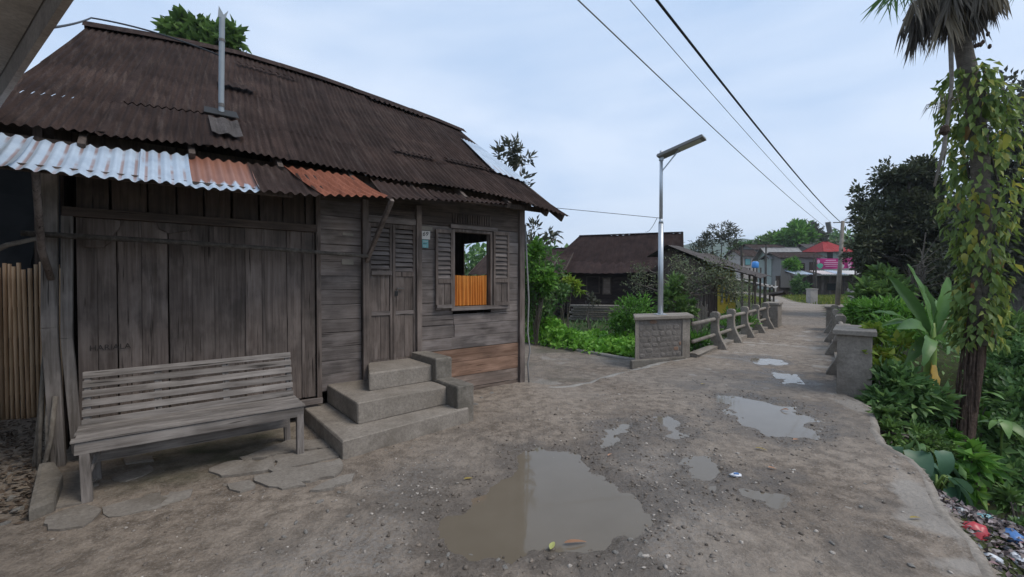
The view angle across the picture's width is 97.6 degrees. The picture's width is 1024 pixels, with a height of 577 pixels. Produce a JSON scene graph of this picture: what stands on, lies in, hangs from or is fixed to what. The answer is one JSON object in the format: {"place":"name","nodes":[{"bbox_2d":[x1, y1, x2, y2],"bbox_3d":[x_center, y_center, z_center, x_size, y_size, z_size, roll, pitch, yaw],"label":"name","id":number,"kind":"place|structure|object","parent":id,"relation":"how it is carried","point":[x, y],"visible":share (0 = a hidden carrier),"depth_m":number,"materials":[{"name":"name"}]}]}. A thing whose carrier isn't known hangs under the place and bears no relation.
{"place":"outdoors","nodes":[
{"label":"outdoors","id":0,"kind":"place"},
{"bbox_2d":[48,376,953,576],"bbox_3d":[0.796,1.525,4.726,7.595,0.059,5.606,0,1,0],"label":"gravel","id":1,"kind":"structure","parent":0,"point":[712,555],"depth_m":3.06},
{"bbox_2d":[0,292,1002,576],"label":"dirt road","id":2,"kind":"structure","parent":0,"point":[796,342],"depth_m":3.33,"materials":[{"name":"soil"}]},
{"bbox_2d":[0,262,63,419],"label":"bamboo fence","id":3,"kind":"object","parent":2,"relation":"on","point":[14,360],"visible":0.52,"depth_m":5.12,"materials":[{"name":"brown plant"}]},
{"bbox_2d":[0,416,70,523],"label":"leaf litter","id":4,"kind":"object","parent":2,"relation":"on","point":[26,478],"visible":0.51,"depth_m":3.80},
{"bbox_2d":[0,0,73,106],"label":"neighbouring house","id":5,"kind":"structure","parent":2,"relation":"on","point":[27,27],"depth_m":2.48,"materials":[{"name":"paint"}]},
{"bbox_2d":[32,360,41,468],"bbox_3d":[-4.096,0.961,3.893,0.038,1.254,0.205,0,1,-15],"label":"leaning stick","id":6,"kind":"object","parent":2,"relation":"on","point":[34,462],"visible":0.32,"depth_m":3.84,"materials":[{"name":"wood"}]},
{"bbox_2d":[36,356,44,469],"bbox_3d":[-4.050,1.062,3.854,0.034,1.056,0.231,-1,1,-33],"label":"leaning stick","id":7,"kind":"object","parent":2,"relation":"on","point":[40,422],"visible":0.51,"depth_m":3.84,"materials":[{"name":"wood"}]},
{"bbox_2d":[28,462,62,520],"bbox_3d":[-3.488,1.540,3.373,0.155,0.210,0.988,-1,1,-44],"label":"kerb stone","id":8,"kind":"object","parent":2,"relation":"on","point":[47,489],"visible":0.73,"depth_m":3.20,"materials":[{"name":"concrete"}]},
{"bbox_2d":[42,396,57,462],"bbox_3d":[-3.889,1.254,3.763,0.048,0.676,0.163,0,1,0],"label":"leaning stick","id":9,"kind":"object","parent":2,"relation":"on","point":[51,429],"visible":0.78,"depth_m":3.77,"materials":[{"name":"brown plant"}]},
{"bbox_2d":[0,122,103,399],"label":"shed","id":10,"kind":"structure","parent":2,"relation":"on","point":[16,207],"depth_m":5.81,"materials":[{"name":"wood"}]},
{"bbox_2d":[44,439,354,530],"bbox_3d":[-2.583,1.558,3.767,2.348,0.080,1.475,0,1,-21],"label":"concrete apron","id":11,"kind":"object","parent":2,"relation":"on","point":[287,471],"visible":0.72,"depth_m":3.61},
{"bbox_2d":[70,352,304,503],"bbox_3d":[-2.694,1.107,3.876,1.561,0.904,0.605,-1,1,-38],"label":"bench","id":12,"kind":"object","parent":11,"relation":"on","point":[158,428],"visible":0.95,"depth_m":3.83,"materials":[{"name":"grey wood"}]},
{"bbox_2d":[304,351,473,459],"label":"concrete steps","id":13,"kind":"structure","parent":2,"relation":"on","point":[397,401],"depth_m":4.88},
{"bbox_2d":[436,447,652,563],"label":"puddle water","id":14,"kind":"structure","parent":2,"relation":"on","point":[540,499],"depth_m":3.11,"materials":[{"name":"liquid"}]},
{"bbox_2d":[600,424,629,447],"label":"puddle water","id":15,"kind":"structure","parent":2,"relation":"on","point":[609,438],"depth_m":4.70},
{"bbox_2d":[552,357,690,387],"bbox_3d":[2.168,1.561,7.994,4.160,0.214,0.356,-1,1,-41],"label":"road edge","id":16,"kind":"object","parent":2,"relation":"on","point":[615,374],"visible":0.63,"depth_m":7.56,"materials":[{"name":"concrete"}]},
{"bbox_2d":[381,390,905,576],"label":"mud lumps","id":17,"kind":"object","parent":2,"relation":"on","point":[465,567],"visible":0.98,"depth_m":3.56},
{"bbox_2d":[653,416,688,438],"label":"puddle water","id":18,"kind":"structure","parent":2,"relation":"on","point":[669,423],"depth_m":5.02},
{"bbox_2d":[677,456,720,490],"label":"puddle water","id":19,"kind":"structure","parent":2,"relation":"on","point":[704,468],"depth_m":3.87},
{"bbox_2d":[739,488,790,509],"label":"puddle water","id":20,"kind":"structure","parent":2,"relation":"on","point":[777,501],"depth_m":3.34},
{"bbox_2d":[751,358,787,364],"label":"puddle water","id":21,"kind":"structure","parent":2,"relation":"on","point":[760,361],"depth_m":8.99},
{"bbox_2d":[715,395,824,439],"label":"puddle water","id":22,"kind":"structure","parent":2,"relation":"on","point":[764,418],"depth_m":5.28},
{"bbox_2d":[771,372,804,383],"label":"puddle water","id":23,"kind":"structure","parent":2,"relation":"on","point":[790,378],"depth_m":7.49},
{"bbox_2d":[844,396,994,576],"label":"road edge","id":24,"kind":"object","parent":2,"relation":"on","point":[981,559],"visible":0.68,"depth_m":3.19,"materials":[{"name":"concrete"}]},
{"bbox_2d":[19,0,1023,262],"label":"sky","id":25,"kind":"structure","parent":0,"point":[829,89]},
{"bbox_2d":[489,342,630,385],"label":"path","id":26,"kind":"structure","parent":0,"point":[548,365],"depth_m":8.95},
{"bbox_2d":[684,238,751,258],"bbox_3d":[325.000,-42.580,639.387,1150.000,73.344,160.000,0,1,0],"label":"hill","id":27,"kind":"structure","parent":0,"point":[724,248],"depth_m":663.47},
{"bbox_2d":[465,268,1023,576],"bbox_3d":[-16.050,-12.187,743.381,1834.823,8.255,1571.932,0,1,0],"label":"ground","id":28,"kind":"structure","parent":0,"point":[946,376],"depth_m":11.23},
{"bbox_2d":[150,4,251,53],"bbox_3d":[-10.194,-3.575,14.858,3.130,11.286,2.766,0,1,0],"label":"garden tree","id":29,"kind":"object","parent":28,"relation":"on","point":[179,22],"visible":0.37,"depth_m":14.17,"materials":[{"name":"green plant"}]},
{"bbox_2d":[0,7,567,466],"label":"wooden house","id":30,"kind":"structure","parent":28,"relation":"on","point":[226,145],"depth_m":4.98,"materials":[{"name":"brown wood"}]},
{"bbox_2d":[0,237,35,250],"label":"bent branch","id":31,"kind":"object","parent":30,"relation":"attached to","point":[14,243],"visible":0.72,"depth_m":3.58,"materials":[{"name":"grey plant"}]},
{"bbox_2d":[92,17,218,55],"bbox_3d":[-4.320,-3.034,5.381,2.342,0.907,0.020,0,1,20],"label":"service wire","id":32,"kind":"object","parent":30,"relation":"attached to","point":[156,33],"visible":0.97,"depth_m":5.34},
{"bbox_2d":[20,230,368,257],"bbox_3d":[-2.829,-0.416,4.474,2.831,0.131,0.054,-1,1,-38],"label":"drying pole","id":33,"kind":"object","parent":30,"relation":"attached to","point":[130,239],"visible":1,"depth_m":4.20,"materials":[{"name":"grey plant"}]},
{"bbox_2d":[369,222,392,362],"bbox_3d":[-1.663,0.067,5.670,0.312,1.780,0.058,-1,1,-38],"label":"door","id":34,"kind":"structure","parent":30,"relation":"in","point":[380,281],"depth_m":5.68,"materials":[{"name":"brown wood"}]},
{"bbox_2d":[392,224,415,359],"bbox_3d":[-1.410,0.063,5.876,0.316,1.780,0.062,-1,1,-38],"label":"door","id":35,"kind":"structure","parent":30,"relation":"in","point":[404,281],"depth_m":5.88,"materials":[{"name":"brown wood"}]},
{"bbox_2d":[455,275,486,305],"bbox_3d":[-0.615,0.024,6.595,0.603,0.445,0.048,-1,1,-38],"label":"curtain","id":36,"kind":"object","parent":30,"relation":"hanging from","point":[470,290],"visible":0.93,"depth_m":6.59,"materials":[{"name":"orange fabric"}]},
{"bbox_2d":[449,213,509,310],"bbox_3d":[-0.484,-0.379,6.632,1.035,1.380,0.145,-1,1,-38],"label":"window","id":37,"kind":"structure","parent":30,"relation":"in","point":[458,228],"depth_m":6.60,"materials":[{"name":"brown wood"}]},
{"bbox_2d":[525,224,530,381],"bbox_3d":[0.246,0.283,7.105,0.105,2.602,0.046,0,1,21],"label":"pale hose","id":38,"kind":"object","parent":30,"relation":"hanging from","point":[528,304],"visible":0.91,"depth_m":7.10,"materials":[{"name":"plastic"}]},
{"bbox_2d":[468,247,573,315],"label":"old house","id":39,"kind":"structure","parent":28,"relation":"on","point":[479,268],"depth_m":24.82,"materials":[{"name":"brown wood"}]},
{"bbox_2d":[489,132,563,251],"bbox_3d":[0.255,-1.319,15.090,3.152,7.568,2.406,0,1,0],"label":"garden tree","id":40,"kind":"object","parent":28,"relation":"on","point":[514,160],"visible":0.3,"depth_m":14.89,"materials":[{"name":"green plant"}]},
{"bbox_2d":[525,235,558,345],"bbox_3d":[0.723,0.200,11.803,1.055,3.222,1.200,0,1,0],"label":"tree","id":41,"kind":"object","parent":28,"relation":"on","point":[545,279],"visible":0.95,"depth_m":11.59,"materials":[{"name":"green plant"}]},
{"bbox_2d":[525,240,571,333],"bbox_3d":[0.842,0.219,12.359,1.748,3.213,2.251,0,1,0],"label":"hedge","id":42,"kind":"object","parent":28,"relation":"on","point":[550,307],"visible":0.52,"depth_m":12.24,"materials":[{"name":"green plant"}]},
{"bbox_2d":[557,273,588,327],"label":"papaya plant","id":43,"kind":"object","parent":28,"relation":"on","point":[572,281],"visible":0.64,"depth_m":12.94,"materials":[{"name":"green plant"}]},
{"bbox_2d":[464,240,700,275],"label":"woodland","id":44,"kind":"object","parent":28,"relation":"on","point":[472,257],"visible":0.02,"depth_m":41.44,"materials":[{"name":"green plant"}]},
{"bbox_2d":[530,341,634,360],"bbox_3d":[1.543,1.716,11.028,0.199,0.510,3.750,-1,1,-36],"label":"path edge","id":45,"kind":"object","parent":28,"relation":"on","point":[609,355],"visible":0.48,"depth_m":10.19,"materials":[{"name":"concrete"}]},
{"bbox_2d":[585,291,601,330],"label":"garden plant","id":46,"kind":"object","parent":28,"relation":"on","point":[593,300],"visible":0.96,"depth_m":17.00,"materials":[{"name":"green plant"}]},
{"bbox_2d":[525,311,690,357],"bbox_3d":[2.270,1.079,11.886,2.751,1.459,4.516,-1,1,-41],"label":"creeper bed","id":47,"kind":"object","parent":28,"relation":"on","point":[556,329],"visible":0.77,"depth_m":11.43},
{"bbox_2d":[529,317,710,345],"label":"garden weeds","id":48,"kind":"object","parent":28,"relation":"on","point":[604,327],"visible":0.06,"depth_m":17.18,"materials":[{"name":"green plant"}]},
{"bbox_2d":[557,232,683,312],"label":"dark plank house","id":49,"kind":"structure","parent":28,"relation":"on","point":[599,266],"depth_m":23.88,"materials":[{"name":"brown wood"}]},
{"bbox_2d":[586,276,599,293],"bbox_3d":[4.305,-0.191,23.824,0.720,0.920,0.062,0,1,20],"label":"window","id":50,"kind":"structure","parent":49,"relation":"in","point":[592,282],"depth_m":23.79,"materials":[{"name":"black glass"}]},
{"bbox_2d":[602,277,610,294],"bbox_3d":[4.988,-0.137,23.578,0.470,0.920,0.062,0,1,20],"label":"window","id":51,"kind":"structure","parent":49,"relation":"in","point":[606,281],"depth_m":23.55,"materials":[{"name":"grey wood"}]},
{"bbox_2d":[605,291,656,335],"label":"garden shrub","id":52,"kind":"object","parent":28,"relation":"on","point":[627,324],"visible":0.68,"depth_m":12.08,"materials":[{"name":"green plant"}]},
{"bbox_2d":[630,312,693,368],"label":"stone pier","id":53,"kind":"structure","parent":28,"relation":"on","point":[660,338],"depth_m":9.04,"materials":[{"name":"stone"}]},
{"bbox_2d":[655,134,705,314],"bbox_3d":[3.400,-1.210,9.172,1.010,3.618,0.308,1,1,37],"label":"street lamp","id":54,"kind":"object","parent":53,"relation":"on","point":[662,155],"visible":0.94,"depth_m":9.34,"materials":[{"name":"metal"}]},
{"bbox_2d":[653,270,700,330],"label":"garden shrub","id":55,"kind":"object","parent":28,"relation":"on","point":[672,290],"visible":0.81,"depth_m":13.82,"materials":[{"name":"green plant"}]},
{"bbox_2d":[619,248,760,312],"bbox_3d":[5.929,0.252,15.162,4.507,3.319,3.537,0,1,15],"label":"gnarled tree","id":56,"kind":"object","parent":28,"relation":"on","point":[725,278],"visible":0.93,"depth_m":14.46,"materials":[{"name":"green plant"}]},
{"bbox_2d":[692,301,708,333],"bbox_3d":[6.596,1.143,15.672,0.089,1.400,1.900,1,1,40],"label":"picket fence","id":57,"kind":"object","parent":28,"relation":"on","point":[705,311],"visible":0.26,"depth_m":15.77,"materials":[{"name":"grey wood"}]},
{"bbox_2d":[690,330,712,350],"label":"grass tuft","id":58,"kind":"object","parent":28,"relation":"on","point":[696,345],"visible":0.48,"depth_m":10.69,"materials":[{"name":"green plant"}]},
{"bbox_2d":[647,245,771,328],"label":"yellow porch house","id":59,"kind":"structure","parent":28,"relation":"on","point":[715,303],"depth_m":20.52,"materials":[{"name":"brown wood"}]},
{"bbox_2d":[688,220,744,258],"bbox_3d":[12.093,-1.260,27.048,3.776,5.872,1.993,0,1,0],"label":"feathery tree","id":60,"kind":"object","parent":28,"relation":"on","point":[722,236],"visible":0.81,"depth_m":26.89,"materials":[{"name":"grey plant"}]},
{"bbox_2d":[706,306,762,337],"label":"grass tuft","id":61,"kind":"object","parent":28,"relation":"on","point":[738,318],"visible":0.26,"depth_m":13.46,"materials":[{"name":"green plant"}]},
{"bbox_2d":[723,249,757,278],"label":"village house","id":62,"kind":"structure","parent":28,"relation":"on","point":[749,255],"depth_m":62.46,"materials":[{"name":"paint"}]},
{"bbox_2d":[735,278,786,309],"bbox_3d":[13.510,0.426,24.913,3.000,2.130,3.300,1,1,38],"label":"lean to","id":63,"kind":"object","parent":28,"relation":"on","point":[773,293],"visible":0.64,"depth_m":24.08,"materials":[{"name":"grey metal"}]},
{"bbox_2d":[738,244,784,251],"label":"village house","id":64,"kind":"structure","parent":28,"relation":"on","point":[756,247],"depth_m":75.89,"materials":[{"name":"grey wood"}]},
{"bbox_2d":[763,302,782,327],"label":"concrete pier","id":65,"kind":"structure","parent":28,"relation":"on","point":[775,312],"depth_m":15.54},
{"bbox_2d":[752,247,801,289],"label":"village house","id":66,"kind":"structure","parent":28,"relation":"on","point":[760,253],"depth_m":55.24,"materials":[{"name":"grey metal"}]},
{"bbox_2d":[780,255,803,282],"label":"round bush","id":67,"kind":"object","parent":28,"relation":"on","point":[793,264],"visible":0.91,"depth_m":49.69,"materials":[{"name":"green plant"}]},
{"bbox_2d":[737,293,847,303],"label":"yellow grass","id":68,"kind":"structure","parent":28,"relation":"on","point":[823,299],"depth_m":38.74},
{"bbox_2d":[759,252,826,287],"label":"village house","id":69,"kind":"structure","parent":28,"relation":"on","point":[806,258],"depth_m":51.98,"materials":[{"name":"grey wood"}]},
{"bbox_2d":[766,218,823,246],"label":"hill tree","id":70,"kind":"object","parent":28,"relation":"on","point":[795,232],"visible":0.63,"depth_m":76.50,"materials":[{"name":"green plant"}]},
{"bbox_2d":[788,273,813,296],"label":"roadside bush","id":71,"kind":"object","parent":28,"relation":"on","point":[798,288],"visible":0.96,"depth_m":46.67,"materials":[{"name":"green plant"}]},
{"bbox_2d":[790,220,830,240],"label":"hill tree","id":72,"kind":"object","parent":28,"relation":"on","point":[825,235],"visible":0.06,"depth_m":78.22,"materials":[{"name":"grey plant"}]},
{"bbox_2d":[806,289,817,303],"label":"gate pier","id":73,"kind":"structure","parent":28,"relation":"on","point":[811,296],"depth_m":32.52,"materials":[{"name":"paint"}]},
{"bbox_2d":[776,270,858,295],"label":"roadside shed","id":74,"kind":"structure","parent":28,"relation":"on","point":[826,285],"depth_m":48.78,"materials":[{"name":"grey wood"}]},
{"bbox_2d":[802,241,852,275],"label":"red roof house","id":75,"kind":"structure","parent":28,"relation":"on","point":[828,249],"depth_m":56.27,"materials":[{"name":"paint"}]},
{"bbox_2d":[813,255,855,288],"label":"banner","id":76,"kind":"object","parent":28,"relation":"on","point":[825,263],"visible":0.7,"depth_m":47.47,"materials":[{"name":"plastic"}]},
{"bbox_2d":[825,221,845,304],"bbox_3d":[21.393,-1.508,29.450,1.767,5.866,0.527,0,1,-5],"label":"utility pole","id":77,"kind":"object","parent":28,"relation":"on","point":[829,227],"visible":0.85,"depth_m":29.36,"materials":[{"name":"concrete"}]},
{"bbox_2d":[577,0,823,225],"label":"power wire","id":78,"kind":"object","parent":77,"relation":"attached to","point":[595,16],"visible":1,"depth_m":8.75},
{"bbox_2d":[630,0,824,216],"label":"power wire","id":79,"kind":"object","parent":77,"relation":"attached to","point":[712,94],"visible":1,"depth_m":8.94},
{"bbox_2d":[655,0,839,221],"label":"power cable","id":80,"kind":"object","parent":77,"relation":"attached to","point":[659,3],"visible":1,"depth_m":8.18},
{"bbox_2d":[832,324,876,399],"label":"concrete pier","id":81,"kind":"structure","parent":28,"relation":"on","point":[854,365],"depth_m":6.30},
{"bbox_2d":[859,319,917,380],"bbox_3d":[5.455,1.278,6.638,1.603,1.667,0.556,-1,1,-33],"label":"creeper vine","id":82,"kind":"object","parent":81,"relation":"attached to","point":[887,352],"visible":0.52,"depth_m":6.57,"materials":[{"name":"green plant"}]},
{"bbox_2d":[690,317,1023,514],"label":"undergrowth","id":83,"kind":"object","parent":28,"relation":"on","point":[1007,451],"visible":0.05,"depth_m":5.46,"materials":[{"name":"green plant"}]},
{"bbox_2d":[843,261,923,322],"bbox_3d":[10.395,0.531,12.706,1.929,2.740,1.936,0,1,0],"label":"roadside bush","id":84,"kind":"object","parent":28,"relation":"on","point":[876,281],"visible":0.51,"depth_m":12.52,"materials":[{"name":"green plant"}]},
{"bbox_2d":[836,293,932,359],"bbox_3d":[8.036,1.824,9.404,1.638,3.466,3.251,0,1,24],"label":"ferny bush","id":85,"kind":"object","parent":28,"relation":"on","point":[858,311],"visible":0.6,"depth_m":9.64,"materials":[{"name":"green plant"}]},
{"bbox_2d":[866,400,908,449],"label":"leafy weed","id":86,"kind":"object","parent":28,"relation":"on","point":[890,427],"visible":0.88,"depth_m":5.19,"materials":[{"name":"green plant"}]},
{"bbox_2d":[836,153,966,307],"bbox_3d":[18.294,-2.109,20.457,7.674,8.041,4.210,0,1,0],"label":"broadleaf tree","id":87,"kind":"object","parent":28,"relation":"on","point":[894,223],"visible":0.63,"depth_m":19.66,"materials":[{"name":"green plant"}]},
{"bbox_2d":[854,354,965,443],"bbox_3d":[5.421,1.660,6.112,1.823,1.496,0.981,0,1,-18],"label":"dark shrub","id":88,"kind":"object","parent":28,"relation":"on","point":[909,391],"visible":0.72,"depth_m":5.88,"materials":[{"name":"green plant"}]},
{"bbox_2d":[887,444,941,477],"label":"taro plant","id":89,"kind":"object","parent":28,"relation":"on","point":[923,459],"visible":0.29,"depth_m":4.74,"materials":[{"name":"green plant"}]},
{"bbox_2d":[875,264,959,384],"bbox_3d":[6.376,1.232,6.846,2.285,3.223,0.579,0,1,-26],"label":"banana plant","id":90,"kind":"object","parent":28,"relation":"on","point":[925,346],"visible":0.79,"depth_m":6.86,"materials":[{"name":"green plant"}]},
{"bbox_2d":[901,232,950,298],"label":"dead shrub","id":91,"kind":"object","parent":28,"relation":"on","point":[922,276],"visible":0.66,"depth_m":16.86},
{"bbox_2d":[899,401,964,464],"bbox_3d":[5.519,2.128,5.803,1.930,1.209,0.676,-1,1,-36],"label":"dark shrub","id":92,"kind":"object","parent":28,"relation":"on","point":[933,440],"visible":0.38,"depth_m":5.38,"materials":[{"name":"green plant"}]},
{"bbox_2d":[862,0,1013,480],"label":"palm tree","id":93,"kind":"object","parent":28,"relation":"on","point":[961,24],"visible":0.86,"depth_m":5.93,"materials":[{"name":"brown plant"}]},
{"bbox_2d":[929,57,1023,355],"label":"climbing vine","id":94,"kind":"object","parent":93,"relation":"attached to","point":[991,108],"visible":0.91,"depth_m":5.90,"materials":[{"name":"green plant"}]},
{"bbox_2d":[933,450,960,478],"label":"taro plant","id":95,"kind":"object","parent":28,"relation":"on","point":[946,462],"visible":0.46,"depth_m":4.96,"materials":[{"name":"green plant"}]},
{"bbox_2d":[936,426,966,481],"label":"leafy weed","id":96,"kind":"object","parent":28,"relation":"on","point":[953,435],"visible":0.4,"depth_m":5.70,"materials":[{"name":"green plant"}]},
{"bbox_2d":[880,433,1023,576],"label":"litter heap","id":97,"kind":"object","parent":28,"relation":"on","point":[994,522],"visible":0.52,"depth_m":3.62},
{"bbox_2d":[1000,528,1023,545],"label":"plastic bag","id":98,"kind":"object","parent":97,"relation":"on","point":[1014,534],"visible":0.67,"depth_m":3.60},
{"bbox_2d":[930,474,974,509],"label":"taro plant","id":99,"kind":"object","parent":28,"relation":"on","point":[957,491],"visible":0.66,"depth_m":4.46,"materials":[{"name":"green plant"}]},
{"bbox_2d":[901,209,1009,309],"bbox_3d":[18.780,-0.863,18.782,5.947,5.650,4.555,0,1,0],"label":"broadleaf tree","id":100,"kind":"object","parent":28,"relation":"on","point":[937,254],"visible":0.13,"depth_m":18.09,"materials":[{"name":"green plant"}]},
{"bbox_2d":[962,521,990,540],"bbox_3d":[3.686,1.934,3.577,0.188,0.076,0.171,-26,29,-3],"label":"plastic bag","id":101,"kind":"object","parent":28,"relation":"on","point":[981,528],"visible":0.52,"depth_m":3.55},
{"bbox_2d":[960,399,997,441],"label":"leafy weed","id":102,"kind":"object","parent":28,"relation":"on","point":[985,414],"visible":0.16,"depth_m":6.57,"materials":[{"name":"green plant"}]},
{"bbox_2d":[938,65,1023,316],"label":"broadleaf tree","id":103,"kind":"object","parent":28,"relation":"on","point":[1017,290],"visible":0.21,"depth_m":14.81,"materials":[{"name":"green plant"}]},
{"bbox_2d":[946,436,1016,510],"bbox_3d":[5.329,2.239,5.152,0.711,1.044,0.531,0,1,-24],"label":"leafy weed","id":104,"kind":"object","parent":28,"relation":"on","point":[979,461],"visible":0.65,"depth_m":5.07,"materials":[{"name":"green plant"}]},
{"bbox_2d":[939,497,1023,575],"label":"litter scraps","id":105,"kind":"object","parent":28,"relation":"on","point":[1006,537],"visible":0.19,"depth_m":3.78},
{"bbox_2d":[952,305,1023,360],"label":"ferny bush","id":106,"kind":"object","parent":28,"relation":"on","point":[1016,322],"visible":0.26,"depth_m":9.14,"materials":[{"name":"green plant"}]},
{"bbox_2d":[957,333,1023,443],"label":"dark shrub","id":107,"kind":"object","parent":28,"relation":"on","point":[1004,377],"visible":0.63,"depth_m":7.05,"materials":[{"name":"green plant"}]},
{"bbox_2d":[976,400,1023,494],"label":"dark shrub","id":108,"kind":"object","parent":28,"relation":"on","point":[990,438],"visible":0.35,"depth_m":6.18,"materials":[{"name":"green plant"}]},
{"bbox_2d":[978,417,1023,455],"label":"broad leaved plant","id":109,"kind":"object","parent":28,"relation":"on","point":[1006,427],"visible":0.91,"depth_m":5.87,"materials":[{"name":"green plant"}]},
{"bbox_2d":[984,481,1023,526],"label":"leafy weed","id":110,"kind":"object","parent":28,"relation":"on","point":[1005,495],"visible":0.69,"depth_m":4.47,"materials":[{"name":"green plant"}]},
{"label":"bridge slab","id":111,"kind":"structure","parent":28,"relation":"on","visible":0},
{"bbox_2d":[690,303,774,357],"bbox_3d":[6.392,1.134,12.382,0.382,1.225,7.934,1,1,40],"label":"balustrade","id":112,"kind":"object","parent":111,"relation":"on","point":[718,341],"visible":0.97,"depth_m":11.64,"materials":[{"name":"concrete"}]},
{"bbox_2d":[824,305,850,374],"bbox_3d":[7.713,1.163,10.734,0.370,1.228,8.743,1,1,35],"label":"balustrade","id":113,"kind":"object","parent":111,"relation":"on","point":[838,318],"visible":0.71,"depth_m":9.65,"materials":[{"name":"concrete"}]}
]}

